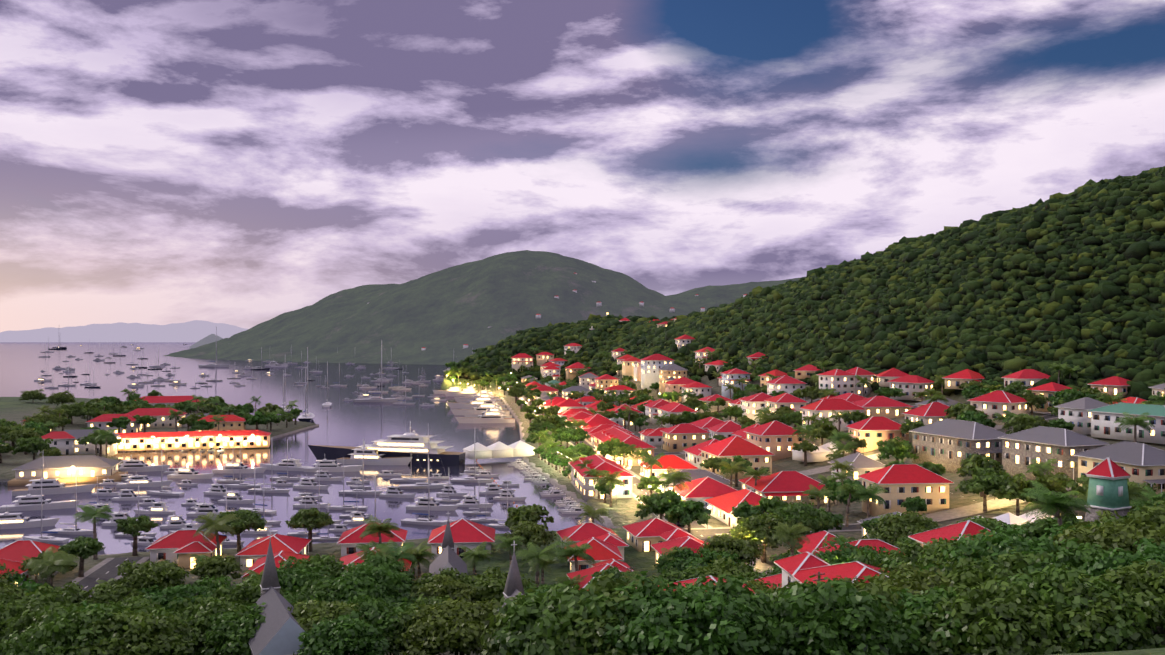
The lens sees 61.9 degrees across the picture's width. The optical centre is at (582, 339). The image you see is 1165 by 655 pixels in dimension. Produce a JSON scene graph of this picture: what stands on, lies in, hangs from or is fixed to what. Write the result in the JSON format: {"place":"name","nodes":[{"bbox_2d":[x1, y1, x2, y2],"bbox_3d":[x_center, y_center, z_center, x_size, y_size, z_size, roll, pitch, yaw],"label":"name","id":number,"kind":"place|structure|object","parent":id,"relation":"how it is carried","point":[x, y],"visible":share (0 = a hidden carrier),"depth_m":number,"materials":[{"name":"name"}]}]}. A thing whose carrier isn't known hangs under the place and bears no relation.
{"place":"outdoors","nodes":[
{"label":"outdoors","id":0,"kind":"place"},
{"bbox_2d":[0,320,247,341],"bbox_3d":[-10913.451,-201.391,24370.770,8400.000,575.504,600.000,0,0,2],"label":"distant mountains","id":1,"kind":"structure","parent":0,"point":[194,331],"depth_m":24250.58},
{"bbox_2d":[0,342,607,554],"bbox_3d":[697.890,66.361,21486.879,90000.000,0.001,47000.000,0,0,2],"label":"sea","id":2,"kind":"structure","parent":0,"point":[340,421],"depth_m":665.11,"materials":[{"name":"liquid"}]},
{"bbox_2d":[189,334,222,347],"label":"island","id":3,"kind":"structure","parent":2,"relation":"in","point":[211,338],"depth_m":7436.72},
{"bbox_2d":[0,326,584,550],"bbox_3d":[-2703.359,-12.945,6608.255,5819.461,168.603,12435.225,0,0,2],"label":"boats","id":4,"kind":"object","parent":2,"relation":"on","point":[471,406],"visible":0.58,"depth_m":441.29,"materials":[{"name":"white plastic"}]},
{"bbox_2d":[163,250,801,364],"bbox_3d":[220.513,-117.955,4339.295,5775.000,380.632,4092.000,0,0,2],"label":"hill","id":5,"kind":"structure","parent":0,"point":[442,316],"depth_m":3060.48,"materials":[{"name":"green plant"}]},
{"bbox_2d":[0,382,1077,652],"bbox_3d":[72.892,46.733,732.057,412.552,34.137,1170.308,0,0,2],"label":"street","id":6,"kind":"structure","parent":0,"point":[106,568],"depth_m":330.40,"materials":[{"name":"grey asphalt"}]},
{"bbox_2d":[627,566,824,581],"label":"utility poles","id":7,"kind":"object","parent":6,"relation":"on","point":[818,574],"visible":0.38,"depth_m":147.25,"materials":[{"name":"brown wood"}]},
{"bbox_2d":[574,408,1035,526],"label":"parked cars","id":8,"kind":"object","parent":6,"relation":"on","point":[678,524],"visible":0.06,"depth_m":349.92,"materials":[{"name":"white"}]},
{"bbox_2d":[0,214,1164,654],"bbox_3d":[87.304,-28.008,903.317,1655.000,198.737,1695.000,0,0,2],"label":"terrain","id":9,"kind":"structure","parent":0,"point":[620,510],"depth_m":371.19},
{"bbox_2d":[8,396,270,485],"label":"buildings","id":10,"kind":"structure","parent":9,"relation":"on","point":[233,432],"depth_m":571.14,"materials":[{"name":"white paint"}]},
{"bbox_2d":[102,397,618,554],"bbox_3d":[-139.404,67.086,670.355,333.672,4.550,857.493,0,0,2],"label":"quay walls","id":11,"kind":"structure","parent":9,"relation":"on","point":[573,496],"depth_m":463.12,"materials":[{"name":"concrete"}]},
{"bbox_2d":[0,273,1146,592],"bbox_3d":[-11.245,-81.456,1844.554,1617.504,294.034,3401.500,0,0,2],"label":"town houses","id":12,"kind":"structure","parent":9,"relation":"on","point":[762,445],"depth_m":372.53,"materials":[{"name":"red tile"}]},
{"bbox_2d":[71,372,1080,528],"bbox_3d":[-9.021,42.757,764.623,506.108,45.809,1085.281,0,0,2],"label":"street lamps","id":13,"kind":"object","parent":9,"relation":"on","point":[629,467],"visible":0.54,"depth_m":433.80,"materials":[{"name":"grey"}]},
{"bbox_2d":[0,347,1164,654],"bbox_3d":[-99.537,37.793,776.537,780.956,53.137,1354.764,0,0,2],"label":"ground","id":14,"kind":"structure","parent":9,"relation":"on","point":[1066,587],"depth_m":169.04,"materials":[{"name":"green plant"}]},
{"bbox_2d":[21,347,1164,589],"bbox_3d":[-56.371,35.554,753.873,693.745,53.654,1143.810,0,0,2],"label":"trees","id":15,"kind":"object","parent":14,"relation":"attached to","point":[569,551],"visible":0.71,"depth_m":325.52,"materials":[{"name":"green plant"}]},
{"bbox_2d":[159,335,1164,654],"bbox_3d":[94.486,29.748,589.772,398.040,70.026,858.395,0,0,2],"label":"buildings","id":16,"kind":"structure","parent":9,"relation":"on","point":[949,445],"depth_m":384.78,"materials":[{"name":"grey paint"}]},
{"bbox_2d":[444,166,1164,400],"bbox_3d":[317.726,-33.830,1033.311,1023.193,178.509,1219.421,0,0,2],"label":"forested hillside","id":17,"kind":"structure","parent":9,"relation":"on","point":[946,300],"depth_m":656.86,"materials":[{"name":"green plant"}]},
{"bbox_2d":[0,0,1164,331],"label":"sky","id":18,"kind":"structure","parent":0,"point":[246,164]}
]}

